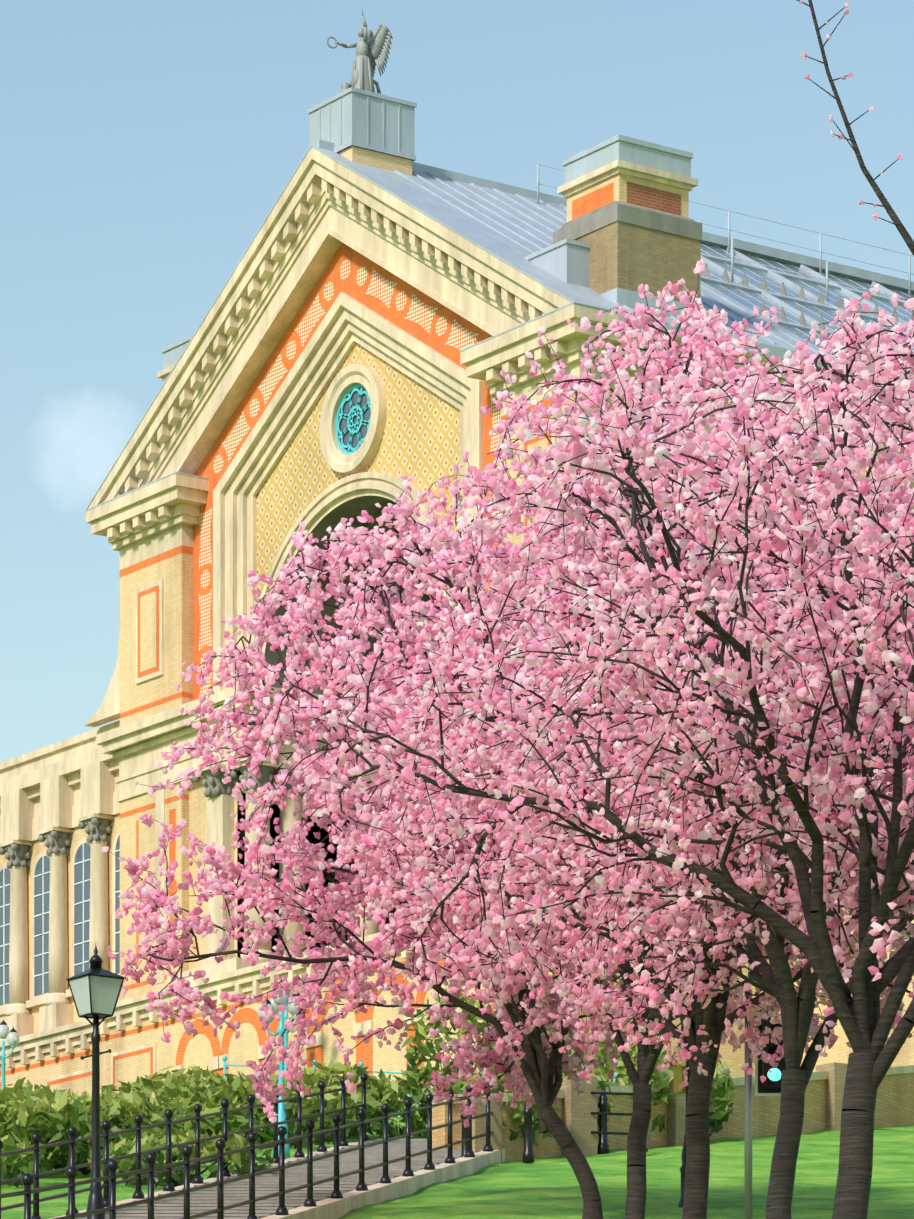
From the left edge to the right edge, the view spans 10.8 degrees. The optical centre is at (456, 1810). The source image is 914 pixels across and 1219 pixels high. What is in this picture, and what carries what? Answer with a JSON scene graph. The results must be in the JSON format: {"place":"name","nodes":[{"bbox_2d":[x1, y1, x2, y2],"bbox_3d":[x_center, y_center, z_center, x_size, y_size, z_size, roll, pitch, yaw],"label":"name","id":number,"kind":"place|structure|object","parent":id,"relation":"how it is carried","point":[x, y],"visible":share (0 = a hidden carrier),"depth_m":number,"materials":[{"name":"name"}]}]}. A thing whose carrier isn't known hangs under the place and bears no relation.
{"place":"outdoors","nodes":[
{"label":"outdoors","id":0,"kind":"place"},
{"bbox_2d":[0,0,913,761],"label":"sky","id":1,"kind":"structure","parent":0,"point":[145,145],"materials":[{"name":"blue"}]},
{"bbox_2d":[1,1105,913,1218],"bbox_3d":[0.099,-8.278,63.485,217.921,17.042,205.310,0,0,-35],"label":"terrain","id":2,"kind":"structure","parent":0,"point":[543,1188],"depth_m":78.96,"materials":[{"name":"green plant"}]},
{"bbox_2d":[0,1019,19,1089],"bbox_3d":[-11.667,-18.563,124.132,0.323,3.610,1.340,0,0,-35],"label":"street lamp","id":3,"kind":"object","parent":2,"relation":"on","point":[12,1037],"visible":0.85,"depth_m":124.01,"materials":[{"name":"teal metal"}]},
{"bbox_2d":[66,944,125,1218],"bbox_3d":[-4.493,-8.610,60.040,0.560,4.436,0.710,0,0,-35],"label":"lamp post","id":4,"kind":"object","parent":2,"relation":"on","point":[95,988],"visible":1,"depth_m":59.98,"materials":[{"name":"black metal"}]},
{"bbox_2d":[49,1139,505,1218],"bbox_3d":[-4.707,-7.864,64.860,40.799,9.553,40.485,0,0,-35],"label":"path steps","id":5,"kind":"structure","parent":2,"relation":"on","point":[235,1192],"depth_m":76.38,"materials":[{"name":"grey concrete"}]},
{"bbox_2d":[257,979,303,1158],"bbox_3d":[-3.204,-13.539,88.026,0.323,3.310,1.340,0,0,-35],"label":"lamp post","id":6,"kind":"object","parent":2,"relation":"on","point":[293,1011],"depth_m":87.97,"materials":[{"name":"teal metal"}]},
{"bbox_2d":[269,986,292,1070],"bbox_3d":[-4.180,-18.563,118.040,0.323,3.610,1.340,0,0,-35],"label":"lamp post","id":7,"kind":"object","parent":2,"relation":"on","point":[276,1009],"visible":0.06,"depth_m":118.00,"materials":[{"name":"teal metal"}]},
{"bbox_2d":[0,1073,647,1218],"bbox_3d":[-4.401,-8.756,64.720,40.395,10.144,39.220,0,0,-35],"label":"path railings","id":8,"kind":"object","parent":2,"relation":"on","point":[108,1178],"visible":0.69,"depth_m":72.44,"materials":[{"name":"black metal"}]},
{"bbox_2d":[0,984,735,1187],"bbox_3d":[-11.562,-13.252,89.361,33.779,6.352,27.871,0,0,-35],"label":"laurel shrubs","id":9,"kind":"object","parent":2,"relation":"on","point":[26,1111],"depth_m":91.25,"materials":[{"name":"green plant"}]},
{"bbox_2d":[101,497,672,1218],"bbox_3d":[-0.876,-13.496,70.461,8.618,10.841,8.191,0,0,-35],"label":"cherry tree","id":10,"kind":"object","parent":2,"relation":"on","point":[539,1069],"visible":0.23,"depth_m":69.68,"materials":[{"name":"pink plant"}]},
{"bbox_2d":[222,1056,618,1118],"bbox_3d":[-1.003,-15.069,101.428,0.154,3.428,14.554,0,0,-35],"label":"teal terrace railing","id":11,"kind":"object","parent":2,"relation":"on","point":[224,1059],"visible":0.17,"depth_m":104.32,"materials":[{"name":"teal metal"}]},
{"bbox_2d":[0,87,913,1100],"bbox_3d":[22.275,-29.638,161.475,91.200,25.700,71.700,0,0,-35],"label":"palace hall","id":12,"kind":"structure","parent":2,"relation":"on","point":[384,307],"depth_m":122.37,"materials":[{"name":"brick"}]},
{"bbox_2d":[327,8,392,93],"bbox_3d":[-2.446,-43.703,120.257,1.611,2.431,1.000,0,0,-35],"label":"angel statue","id":13,"kind":"object","parent":12,"relation":"on","point":[372,48],"visible":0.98,"depth_m":120.26,"materials":[{"name":"grey stone"}]},
{"bbox_2d":[461,1094,608,1163],"bbox_3d":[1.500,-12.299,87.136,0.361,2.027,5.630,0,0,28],"label":"bollards","id":14,"kind":"object","parent":2,"relation":"on","point":[528,1153],"visible":0.69,"depth_m":86.53,"materials":[{"name":"black metal"}]},
{"bbox_2d":[280,284,913,1218],"bbox_3d":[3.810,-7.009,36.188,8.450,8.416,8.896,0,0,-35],"label":"cherry tree","id":15,"kind":"object","parent":2,"relation":"on","point":[832,768],"visible":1,"depth_m":36.21,"materials":[{"name":"pink plant"}]},
{"bbox_2d":[310,259,913,1218],"bbox_3d":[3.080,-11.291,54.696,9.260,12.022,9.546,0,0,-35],"label":"cherry tree","id":16,"kind":"object","parent":2,"relation":"on","point":[708,359],"visible":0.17,"depth_m":54.04,"materials":[{"name":"pink plant"}]},
{"bbox_2d":[347,461,913,1218],"bbox_3d":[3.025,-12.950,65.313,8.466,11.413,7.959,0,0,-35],"label":"cherry tree","id":17,"kind":"object","parent":2,"relation":"on","point":[641,1075],"visible":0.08,"depth_m":65.12,"materials":[{"name":"pink plant"}]},
{"bbox_2d":[368,325,913,1218],"bbox_3d":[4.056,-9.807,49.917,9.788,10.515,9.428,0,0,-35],"label":"cherry tree","id":18,"kind":"object","parent":2,"relation":"on","point":[774,979],"visible":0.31,"depth_m":49.92,"materials":[{"name":"pink plant"}]},
{"bbox_2d":[432,1062,913,1162],"bbox_3d":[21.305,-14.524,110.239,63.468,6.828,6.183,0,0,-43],"label":"parapet wall","id":19,"kind":"structure","parent":2,"relation":"on","point":[824,1094],"depth_m":92.54,"materials":[{"name":"brick"}]},
{"bbox_2d":[674,1005,692,1207],"bbox_3d":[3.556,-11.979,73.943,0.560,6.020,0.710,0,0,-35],"label":"lamp post","id":20,"kind":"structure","parent":2,"relation":"on","point":[678,1076],"depth_m":73.91,"materials":[{"name":"black metal"}]},
{"bbox_2d":[744,989,785,1218],"bbox_3d":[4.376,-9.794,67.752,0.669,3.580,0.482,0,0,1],"label":"traffic light","id":21,"kind":"object","parent":2,"relation":"on","point":[770,1085],"visible":0.52,"depth_m":67.88,"materials":[{"name":"black metal"}]},
{"bbox_2d":[797,0,913,255],"bbox_3d":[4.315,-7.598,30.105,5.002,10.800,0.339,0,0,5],"label":"tree branch","id":22,"kind":"object","parent":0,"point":[902,230],"visible":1,"depth_m":30.24,"materials":[{"name":"brown plant"}]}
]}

